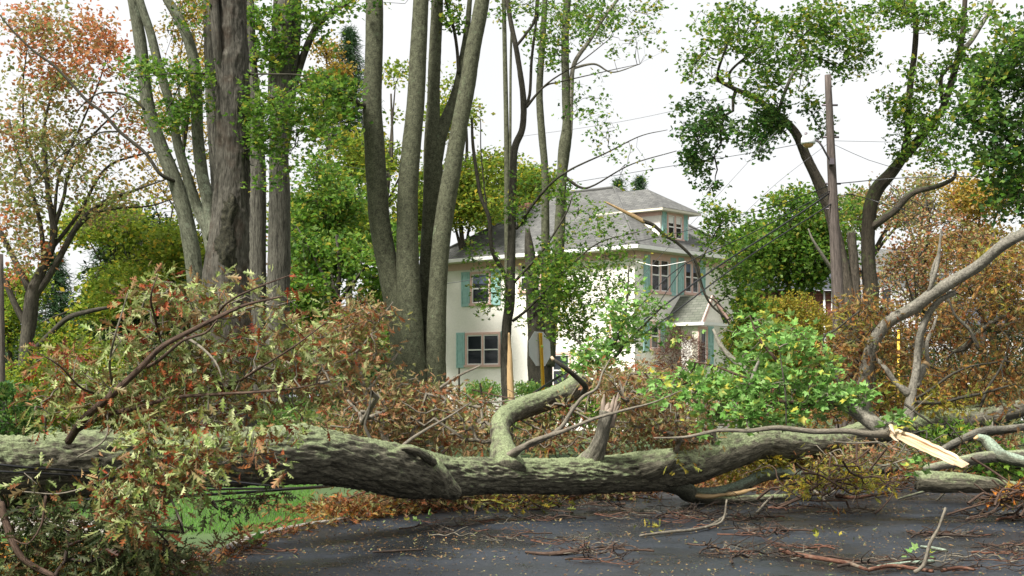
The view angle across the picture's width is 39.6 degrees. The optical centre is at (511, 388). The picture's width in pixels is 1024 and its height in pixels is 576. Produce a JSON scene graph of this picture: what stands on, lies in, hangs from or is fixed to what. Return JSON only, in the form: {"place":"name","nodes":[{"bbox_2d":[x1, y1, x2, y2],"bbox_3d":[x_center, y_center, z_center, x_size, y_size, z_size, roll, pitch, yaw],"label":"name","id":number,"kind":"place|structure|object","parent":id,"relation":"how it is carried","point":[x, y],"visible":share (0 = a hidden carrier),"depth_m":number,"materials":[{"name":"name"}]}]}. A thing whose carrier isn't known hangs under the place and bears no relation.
{"place":"outdoors","nodes":[
{"label":"outdoors","id":0,"kind":"place"},
{"bbox_2d":[0,397,1023,575],"bbox_3d":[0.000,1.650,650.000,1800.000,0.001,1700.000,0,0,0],"label":"ground","id":1,"kind":"structure","parent":0,"point":[208,536],"depth_m":20.60,"materials":[{"name":"plant"}]},
{"bbox_2d":[0,254,4,427],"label":"utility pole","id":2,"kind":"object","parent":1,"relation":"on","point":[2,346],"visible":0.56,"depth_m":32.94,"materials":[{"name":"brown wood"}]},
{"bbox_2d":[0,380,46,435],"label":"evergreen shrub","id":3,"kind":"object","parent":1,"relation":"on","point":[8,390],"visible":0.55,"depth_m":18.83,"materials":[{"name":"green plant"}]},
{"bbox_2d":[5,252,99,426],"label":"spruce tree","id":4,"kind":"object","parent":1,"relation":"on","point":[59,278],"visible":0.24,"depth_m":61.78,"materials":[{"name":"plant"}]},
{"bbox_2d":[4,263,116,435],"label":"maple tree","id":5,"kind":"object","parent":1,"relation":"on","point":[11,319],"visible":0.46,"depth_m":47.89,"materials":[{"name":"green plant"}]},
{"bbox_2d":[0,0,180,433],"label":"oak tree","id":6,"kind":"object","parent":1,"relation":"on","point":[34,288],"visible":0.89,"depth_m":41.66,"materials":[{"name":"orange plant"}]},
{"bbox_2d":[5,329,180,431],"bbox_3d":[-11.460,0.059,37.931,5.400,3.283,2.658,0,0,0],"label":"green shrub","id":7,"kind":"object","parent":1,"relation":"on","point":[18,378],"visible":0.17,"depth_m":37.75,"materials":[{"name":"plant"}]},
{"bbox_2d":[33,244,161,425],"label":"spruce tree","id":8,"kind":"object","parent":1,"relation":"on","point":[94,257],"visible":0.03,"depth_m":57.45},
{"bbox_2d":[42,193,196,428],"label":"maple tree","id":9,"kind":"object","parent":1,"relation":"on","point":[115,233],"visible":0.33,"depth_m":47.51,"materials":[{"name":"green plant"}]},
{"bbox_2d":[61,201,190,423],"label":"maple tree","id":10,"kind":"object","parent":1,"relation":"on","point":[106,260],"visible":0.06,"depth_m":50.90,"materials":[{"name":"green plant"}]},
{"bbox_2d":[76,186,205,417],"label":"maple tree","id":11,"kind":"object","parent":1,"relation":"on","point":[166,246],"visible":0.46,"depth_m":44.78,"materials":[{"name":"green plant"}]},
{"bbox_2d":[97,327,193,426],"bbox_3d":[-7.731,0.050,33.949,4.649,3.233,2.715,0,0,0],"label":"green shrub","id":12,"kind":"object","parent":1,"relation":"on","point":[157,375],"visible":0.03,"depth_m":33.52,"materials":[{"name":"plant"}]},
{"bbox_2d":[0,484,315,541],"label":"grass","id":13,"kind":"structure","parent":1,"relation":"on","point":[187,508],"depth_m":18.55,"materials":[{"name":"plant"}]},
{"bbox_2d":[109,0,210,210],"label":"maple tree","id":14,"kind":"object","parent":1,"relation":"on","point":[187,127],"visible":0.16,"depth_m":61.06,"materials":[{"name":"green plant"}]},
{"bbox_2d":[0,0,367,426],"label":"maple tree","id":15,"kind":"object","parent":1,"relation":"on","point":[221,211],"visible":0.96,"depth_m":26.76,"materials":[{"name":"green plant"}]},
{"bbox_2d":[5,295,383,403],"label":"woods","id":16,"kind":"object","parent":1,"relation":"on","point":[17,353],"depth_m":109.49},
{"bbox_2d":[0,493,418,575],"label":"bright leaf litter","id":17,"kind":"object","parent":1,"relation":"on","point":[318,519],"visible":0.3,"depth_m":17.57,"materials":[{"name":"plant"}]},
{"bbox_2d":[256,397,353,433],"bbox_3d":[-4.441,0.919,29.977,2.539,1.498,1.806,0,0,-21],"label":"green shrub","id":18,"kind":"object","parent":1,"relation":"on","point":[292,415],"visible":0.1,"depth_m":29.76,"materials":[{"name":"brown plant"}]},
{"bbox_2d":[246,0,365,423],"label":"maple tree","id":19,"kind":"object","parent":1,"relation":"on","point":[282,47],"visible":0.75,"depth_m":31.63,"materials":[{"name":"green plant"}]},
{"bbox_2d":[266,141,367,399],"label":"maple tree","id":20,"kind":"object","parent":1,"relation":"on","point":[335,203],"visible":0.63,"depth_m":41.88,"materials":[{"name":"green plant"}]},
{"bbox_2d":[301,28,360,355],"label":"maple tree","id":21,"kind":"object","parent":1,"relation":"on","point":[327,54],"visible":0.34,"depth_m":69.76,"materials":[{"name":"green plant"}]},
{"bbox_2d":[266,72,396,379],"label":"maple tree","id":22,"kind":"object","parent":1,"relation":"on","point":[358,151],"visible":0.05,"depth_m":47.70,"materials":[{"name":"green plant"}]},
{"bbox_2d":[266,201,420,404],"bbox_3d":[-4.794,-1.918,40.714,5.419,7.183,8.300,0,0,0],"label":"maple tree","id":23,"kind":"object","parent":1,"relation":"on","point":[325,259],"visible":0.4,"depth_m":39.62,"materials":[{"name":"green plant"}]},
{"bbox_2d":[309,24,385,383],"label":"spruce tree","id":24,"kind":"object","parent":1,"relation":"on","point":[350,56],"visible":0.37,"depth_m":71.78,"materials":[{"name":"plant"}]},
{"bbox_2d":[303,338,392,430],"bbox_3d":[-3.812,0.186,36.999,3.250,3.002,2.700,0,0,-25],"label":"green shrub","id":25,"kind":"object","parent":1,"relation":"on","point":[371,374],"visible":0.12,"depth_m":36.51,"materials":[{"name":"plant"}]},
{"bbox_2d":[289,0,489,455],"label":"maple tree","id":26,"kind":"object","parent":1,"relation":"on","point":[409,281],"visible":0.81,"depth_m":29.75,"materials":[{"name":"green plant"}]},
{"bbox_2d":[346,57,459,379],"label":"maple tree","id":27,"kind":"object","parent":1,"relation":"on","point":[392,165],"visible":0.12,"depth_m":55.69,"materials":[{"name":"green plant"}]},
{"bbox_2d":[422,61,523,425],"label":"maple tree","id":28,"kind":"object","parent":1,"relation":"on","point":[468,201],"visible":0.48,"depth_m":58.63,"materials":[{"name":"green plant"}]},
{"bbox_2d":[459,377,547,445],"bbox_3d":[-0.104,0.690,34.011,2.363,1.955,2.024,0,0,0],"label":"hedge","id":29,"kind":"object","parent":1,"relation":"on","point":[532,387],"visible":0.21,"depth_m":33.47,"materials":[{"name":"green plant"}]},
{"bbox_2d":[487,0,532,286],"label":"young tree","id":30,"kind":"object","parent":1,"relation":"on","point":[507,131],"visible":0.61,"depth_m":45.94,"materials":[{"name":"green plant"}]},
{"bbox_2d":[7,417,1023,575],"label":"leaf litter","id":31,"kind":"object","parent":1,"relation":"on","point":[309,506],"visible":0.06,"depth_m":17.95,"materials":[{"name":"plant"}]},
{"bbox_2d":[472,389,659,448],"bbox_3d":[0.922,0.405,24.487,1.958,1.128,5.424,0,0,-27],"label":"brush pile","id":32,"kind":"object","parent":31,"relation":"on","point":[591,411],"visible":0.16,"depth_m":23.09,"materials":[{"name":"brown plant"}]},
{"bbox_2d":[466,152,573,233],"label":"maple tree","id":33,"kind":"object","parent":1,"relation":"on","point":[529,173],"visible":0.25,"depth_m":65.10,"materials":[{"name":"green plant"}]},
{"bbox_2d":[528,331,550,456],"bbox_3d":[0.675,0.147,31.955,0.172,2.852,0.780,0,0,40],"label":"traffic sign","id":34,"kind":"object","parent":1,"relation":"on","point":[539,355],"visible":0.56,"depth_m":31.95,"materials":[{"name":"metal"}]},
{"bbox_2d":[457,0,668,441],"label":"maple tree","id":35,"kind":"object","parent":1,"relation":"on","point":[508,294],"visible":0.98,"depth_m":30.49,"materials":[{"name":"green plant"}]},
{"bbox_2d":[446,186,736,431],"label":"house","id":36,"kind":"structure","parent":1,"relation":"on","point":[472,341],"depth_m":57.07,"materials":[{"name":"paint"}]},
{"bbox_2d":[469,271,490,305],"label":"window","id":37,"kind":"structure","parent":36,"relation":"in","point":[473,295],"depth_m":59.16,"materials":[{"name":"glass"}]},
{"bbox_2d":[464,332,500,366],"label":"window","id":38,"kind":"structure","parent":36,"relation":"in","point":[483,349],"depth_m":58.95,"materials":[{"name":"white paint"}]},
{"bbox_2d":[517,261,540,292],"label":"window","id":39,"kind":"structure","parent":36,"relation":"in","point":[520,267],"depth_m":57.61,"materials":[{"name":"white paint"}]},
{"bbox_2d":[552,352,570,384],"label":"window","id":40,"kind":"structure","parent":36,"relation":"in","point":[555,370],"depth_m":56.36,"materials":[{"name":"white paint"}]},
{"bbox_2d":[650,321,660,350],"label":"window","id":41,"kind":"structure","parent":36,"relation":"in","point":[653,344],"depth_m":54.98,"materials":[{"name":"white paint"}]},
{"bbox_2d":[650,256,671,294],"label":"window","id":42,"kind":"structure","parent":36,"relation":"in","point":[658,273],"depth_m":55.21,"materials":[{"name":"white paint"}]},
{"bbox_2d":[667,212,684,240],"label":"window","id":43,"kind":"structure","parent":36,"relation":"in","point":[674,224],"depth_m":56.49,"materials":[{"name":"white paint"}]},
{"bbox_2d":[684,259,700,295],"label":"window","id":44,"kind":"structure","parent":36,"relation":"in","point":[690,276],"depth_m":56.88,"materials":[{"name":"white paint"}]},
{"bbox_2d":[698,326,707,365],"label":"window","id":45,"kind":"structure","parent":36,"relation":"in","point":[705,336],"depth_m":55.02,"materials":[{"name":"white paint"}]},
{"bbox_2d":[514,0,677,452],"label":"maple tree","id":46,"kind":"object","parent":1,"relation":"on","point":[533,318],"visible":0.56,"depth_m":36.87,"materials":[{"name":"green plant"}]},
{"bbox_2d":[630,174,648,190],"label":"spruce tree","id":47,"kind":"object","parent":1,"relation":"on","point":[640,183],"visible":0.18,"depth_m":83.78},
{"bbox_2d":[720,289,832,424],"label":"yellow shrub","id":48,"kind":"object","parent":1,"relation":"on","point":[785,304],"visible":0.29,"depth_m":41.44,"materials":[{"name":"plant"}]},
{"bbox_2d":[737,269,833,418],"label":"house","id":49,"kind":"structure","parent":1,"relation":"on","point":[820,296],"depth_m":78.00,"materials":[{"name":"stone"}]},
{"bbox_2d":[708,174,885,399],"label":"maple tree","id":50,"kind":"object","parent":1,"relation":"on","point":[794,251],"visible":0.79,"depth_m":44.76,"materials":[{"name":"green plant"}]},
{"bbox_2d":[822,74,848,458],"bbox_3d":[7.501,-2.808,32.999,0.633,8.952,0.319,0,0,0],"label":"utility pole","id":51,"kind":"object","parent":1,"relation":"on","point":[837,285],"visible":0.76,"depth_m":32.91,"materials":[{"name":"brown wood"}]},
{"bbox_2d":[63,193,829,501],"bbox_3d":[0.625,-1.710,23.569,2.684,5.839,23.206,0,0,30],"label":"fallen cable","id":52,"kind":"object","parent":51,"relation":"attached to","point":[323,486],"visible":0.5,"depth_m":26.19,"materials":[{"name":"black rubber"}]},
{"bbox_2d":[160,204,830,492],"bbox_3d":[0.935,-1.571,24.123,2.495,5.583,21.976,0,0,30],"label":"fallen cable","id":53,"kind":"object","parent":51,"relation":"attached to","point":[213,489],"visible":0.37,"depth_m":30.12,"materials":[{"name":"black rubber"}]},
{"bbox_2d":[488,191,829,422],"bbox_3d":[2.913,-2.015,29.032,1.624,5.281,12.020,0,0,41],"label":"fallen cable","id":54,"kind":"object","parent":51,"relation":"attached to","point":[701,255],"visible":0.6,"depth_m":31.59,"materials":[{"name":"black rubber"}]},
{"bbox_2d":[801,132,833,165],"bbox_3d":[7.037,-5.516,32.662,0.838,0.713,0.330,0,0,-14],"label":"street lamp","id":55,"kind":"object","parent":51,"relation":"attached to","point":[808,141],"visible":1,"depth_m":32.54,"materials":[{"name":"grey metal"}]},
{"bbox_2d":[664,0,1020,453],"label":"maple tree","id":56,"kind":"object","parent":1,"relation":"on","point":[773,119],"visible":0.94,"depth_m":35.41,"materials":[{"name":"green plant"}]},
{"bbox_2d":[604,193,784,377],"bbox_3d":[4.274,-2.322,33.193,4.301,4.564,2.400,0,0,0],"label":"hanging branch","id":57,"kind":"object","parent":56,"relation":"hanging from","point":[745,300],"visible":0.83,"depth_m":32.98,"materials":[{"name":"green plant"}]},
{"bbox_2d":[838,163,957,255],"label":"maple tree","id":58,"kind":"object","parent":1,"relation":"on","point":[926,181],"visible":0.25,"depth_m":61.71,"materials":[{"name":"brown plant"}]},
{"bbox_2d":[846,249,955,416],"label":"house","id":59,"kind":"structure","parent":1,"relation":"on","point":[882,251],"depth_m":80.00,"materials":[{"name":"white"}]},
{"bbox_2d":[832,283,989,402],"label":"red shrub","id":60,"kind":"object","parent":1,"relation":"on","point":[899,327],"visible":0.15,"depth_m":59.45,"materials":[{"name":"brown plant"}]},
{"bbox_2d":[801,321,1023,399],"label":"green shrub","id":61,"kind":"object","parent":1,"relation":"on","point":[999,339],"visible":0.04,"depth_m":61.59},
{"bbox_2d":[876,225,964,347],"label":"maple tree","id":62,"kind":"object","parent":1,"relation":"on","point":[905,260],"visible":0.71,"depth_m":45.70,"materials":[{"name":"brown plant"}]},
{"bbox_2d":[857,171,1002,394],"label":"maple tree","id":63,"kind":"object","parent":1,"relation":"on","point":[908,223],"visible":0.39,"depth_m":55.33,"materials":[{"name":"brown plant"}]},
{"bbox_2d":[878,350,1023,436],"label":"hedge","id":64,"kind":"object","parent":1,"relation":"on","point":[974,357],"visible":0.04,"depth_m":43.61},
{"bbox_2d":[903,168,1023,386],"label":"maple tree","id":65,"kind":"object","parent":1,"relation":"on","point":[964,192],"visible":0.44,"depth_m":59.32,"materials":[{"name":"orange plant"}]},
{"bbox_2d":[917,205,1023,425],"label":"maple tree","id":66,"kind":"object","parent":1,"relation":"on","point":[968,245],"visible":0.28,"depth_m":49.89,"materials":[{"name":"brown plant"}]},
{"bbox_2d":[922,3,1023,225],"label":"maple tree","id":67,"kind":"object","parent":1,"relation":"on","point":[994,79],"visible":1,"depth_m":29.83,"materials":[{"name":"green plant"}]},
{"bbox_2d":[933,299,1023,419],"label":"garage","id":68,"kind":"structure","parent":1,"relation":"on","point":[975,326],"depth_m":74.58,"materials":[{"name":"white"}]},
{"bbox_2d":[0,0,1023,384],"label":"sky","id":69,"kind":"structure","parent":0,"point":[643,90],"materials":[{"name":"white"}]},
{"bbox_2d":[168,478,1023,575],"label":"road","id":70,"kind":"structure","parent":0,"point":[665,547],"depth_m":15.21,"materials":[{"name":"asphalt"}]},
{"bbox_2d":[283,448,669,517],"bbox_3d":[-0.248,1.273,19.569,5.803,0.995,2.369,0,0,-17],"label":"brush pile","id":71,"kind":"object","parent":70,"relation":"on","point":[467,498],"visible":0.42,"depth_m":19.01,"materials":[{"name":"brown plant"}]},
{"bbox_2d":[0,345,1023,513],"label":"fallen tree","id":72,"kind":"object","parent":70,"relation":"on","point":[352,458],"visible":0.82,"depth_m":18.31,"materials":[{"name":"wood"}]},
{"bbox_2d":[0,464,217,487],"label":"fallen cable","id":73,"kind":"object","parent":72,"relation":"attached to","point":[43,468],"visible":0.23,"depth_m":11.73,"materials":[{"name":"black rubber"}]},
{"bbox_2d":[0,261,369,575],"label":"oak bough","id":74,"kind":"object","parent":72,"relation":"attached to","point":[134,546],"visible":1,"depth_m":11.47,"materials":[{"name":"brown plant"}]},
{"bbox_2d":[0,470,281,487],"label":"fallen cable","id":75,"kind":"object","parent":74,"relation":"attached to","point":[76,475],"visible":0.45,"depth_m":11.77,"materials":[{"name":"black rubber"}]},
{"bbox_2d":[283,281,479,441],"bbox_3d":[-2.038,-0.173,18.830,2.570,2.474,2.013,0,0,-44],"label":"oak bough","id":76,"kind":"object","parent":72,"relation":"attached to","point":[351,318],"visible":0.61,"depth_m":18.56,"materials":[{"name":"brown plant"}]},
{"bbox_2d":[287,383,516,453],"bbox_3d":[-1.510,0.530,20.178,4.160,1.226,2.429,0,0,-33],"label":"brush pile","id":77,"kind":"object","parent":72,"relation":"on","point":[415,442],"visible":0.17,"depth_m":19.91,"materials":[{"name":"brown plant"}]},
{"bbox_2d":[550,266,705,454],"bbox_3d":[1.935,-0.346,26.971,2.879,4.012,1.978,0,0,-27],"label":"maple limb","id":78,"kind":"object","parent":72,"relation":"attached to","point":[623,320],"visible":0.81,"depth_m":26.85,"materials":[{"name":"green plant"}]},
{"bbox_2d":[635,302,968,476],"bbox_3d":[3.308,-0.043,17.271,3.637,2.138,2.672,0,0,0],"label":"maple limb","id":79,"kind":"object","parent":72,"relation":"attached to","point":[757,377],"visible":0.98,"depth_m":16.90,"materials":[{"name":"green plant"}]},
{"bbox_2d":[788,226,1023,426],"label":"fallen tree","id":80,"kind":"object","parent":72,"relation":"on","point":[873,347],"visible":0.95,"depth_m":22.11,"materials":[{"name":"brown plant"}]},
{"bbox_2d":[508,501,585,518],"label":"broken twig","id":81,"kind":"object","parent":70,"relation":"on","point":[569,515],"visible":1,"depth_m":17.62,"materials":[{"name":"wood"}]},
{"bbox_2d":[525,550,577,555],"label":"broken branch","id":82,"kind":"object","parent":70,"relation":"on","point":[553,553],"visible":0.92,"depth_m":14.02,"materials":[{"name":"brown plant"}]},
{"bbox_2d":[152,476,1010,573],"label":"kerb","id":83,"kind":"structure","parent":70,"relation":"on","point":[280,529],"depth_m":16.26,"materials":[{"name":"concrete"}]},
{"bbox_2d":[565,546,638,563],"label":"broken twig","id":84,"kind":"object","parent":70,"relation":"on","point":[587,556],"visible":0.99,"depth_m":13.37,"materials":[{"name":"wood"}]},
{"bbox_2d":[199,489,1023,575],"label":"fallen leaves","id":85,"kind":"object","parent":70,"relation":"on","point":[445,554],"visible":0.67,"depth_m":15.37,"materials":[{"name":"plant"}]},
{"bbox_2d":[503,402,749,464],"bbox_3d":[1.682,0.730,21.076,3.909,1.369,2.687,0,0,-24],"label":"brush pile","id":86,"kind":"object","parent":70,"relation":"on","point":[575,441],"visible":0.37,"depth_m":20.51,"materials":[{"name":"brown plant"}]},
{"bbox_2d":[639,499,727,536],"bbox_3d":[2.143,1.467,16.412,0.334,0.337,2.099,0,0,36],"label":"broken branch","id":87,"kind":"object","parent":70,"relation":"on","point":[719,521],"visible":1,"depth_m":16.19,"materials":[{"name":"grey plant"}]},
{"bbox_2d":[698,529,772,553],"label":"broken twig","id":88,"kind":"object","parent":70,"relation":"on","point":[707,547],"visible":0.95,"depth_m":14.44,"materials":[{"name":"wood"}]},
{"bbox_2d":[715,505,775,521],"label":"broken twig","id":89,"kind":"object","parent":70,"relation":"on","point":[766,515],"visible":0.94,"depth_m":17.41,"materials":[{"name":"wood"}]},
{"bbox_2d":[729,531,800,563],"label":"broken twig","id":90,"kind":"object","parent":70,"relation":"on","point":[739,554],"visible":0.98,"depth_m":13.73,"materials":[{"name":"wood"}]},
{"bbox_2d":[705,426,861,494],"bbox_3d":[4.000,0.964,21.741,2.808,1.342,1.649,0,0,0],"label":"brush pile","id":91,"kind":"object","parent":70,"relation":"on","point":[720,477],"visible":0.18,"depth_m":21.48,"materials":[{"name":"brown plant"}]},
{"bbox_2d":[756,479,849,513],"bbox_3d":[4.412,1.419,20.669,1.083,0.454,4.577,0,0,19],"label":"broken branch","id":92,"kind":"object","parent":70,"relation":"on","point":[778,492],"visible":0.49,"depth_m":19.86,"materials":[{"name":"brown plant"}]},
{"bbox_2d":[769,536,859,560],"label":"broken twig","id":93,"kind":"object","parent":70,"relation":"on","point":[837,556],"visible":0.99,"depth_m":13.57,"materials":[{"name":"wood"}]},
{"bbox_2d":[778,548,867,570],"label":"broken branch","id":94,"kind":"object","parent":70,"relation":"on","point":[821,558],"visible":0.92,"depth_m":13.33,"materials":[{"name":"red plant"}]},
{"bbox_2d":[739,443,915,513],"bbox_3d":[4.220,1.197,19.137,2.285,0.898,1.623,0,0,25],"label":"brush pile","id":95,"kind":"object","parent":70,"relation":"on","point":[860,482],"visible":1,"depth_m":19.02,"materials":[{"name":"brown plant"}]},
{"bbox_2d":[835,491,891,499],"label":"broken branch","id":96,"kind":"object","parent":70,"relation":"on","point":[860,497],"visible":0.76,"depth_m":21.10,"materials":[{"name":"red plant"}]},
{"bbox_2d":[732,353,1023,428],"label":"brush pile","id":97,"kind":"object","parent":70,"relation":"on","point":[850,418],"visible":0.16,"depth_m":24.07,"materials":[{"name":"brown plant"}]},
{"bbox_2d":[837,548,954,569],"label":"broken twig","id":98,"kind":"object","parent":70,"relation":"on","point":[877,563],"visible":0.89,"depth_m":12.82,"materials":[{"name":"wood"}]},
{"bbox_2d":[777,394,1023,502],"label":"brush pile","id":99,"kind":"object","parent":70,"relation":"on","point":[893,452],"visible":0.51,"depth_m":20.38,"materials":[{"name":"brown plant"}]},
{"bbox_2d":[941,423,1023,450],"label":"log","id":100,"kind":"object","parent":99,"relation":"on","point":[985,430],"visible":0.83,"depth_m":19.93,"materials":[{"name":"wood"}]},
{"bbox_2d":[868,564,933,572],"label":"broken branch","id":101,"kind":"object","parent":70,"relation":"on","point":[874,568],"visible":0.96,"depth_m":12.68,"materials":[{"name":"red plant"}]},
{"bbox_2d":[913,507,946,573],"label":"broken branch","id":102,"kind":"object","parent":70,"relation":"on","point":[924,562],"visible":1,"depth_m":12.45,"materials":[{"name":"grey plant"}]},
{"bbox_2d":[910,518,984,537],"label":"broken twig","id":103,"kind":"object","parent":70,"relation":"on","point":[924,532],"visible":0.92,"depth_m":15.74,"materials":[{"name":"wood"}]},
{"bbox_2d":[902,403,1023,500],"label":"brush pile","id":104,"kind":"object","parent":70,"relation":"on","point":[1004,470],"visible":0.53,"depth_m":20.30,"materials":[{"name":"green plant"}]},
{"bbox_2d":[923,450,1023,470],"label":"log","id":105,"kind":"object","parent":104,"relation":"on","point":[986,457],"visible":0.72,"depth_m":18.77,"materials":[{"name":"wood"}]},
{"bbox_2d":[973,434,1023,467],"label":"log","id":106,"kind":"object","parent":104,"relation":"on","point":[988,443],"visible":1,"depth_m":18.95,"materials":[{"name":"wood"}]},
{"bbox_2d":[913,471,1023,493],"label":"log","id":107,"kind":"object","parent":70,"relation":"on","point":[943,482],"visible":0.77,"depth_m":17.81,"materials":[{"name":"beige wood"}]},
{"bbox_2d":[946,457,1023,520],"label":"brush pile","id":108,"kind":"object","parent":70,"relation":"on","point":[1010,490],"visible":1,"depth_m":17.56,"materials":[{"name":"brown plant"}]},
{"bbox_2d":[650,323,711,416],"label":"flowering shrub","id":109,"kind":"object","parent":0,"point":[683,353],"depth_m":43.79,"materials":[{"name":"plant"}]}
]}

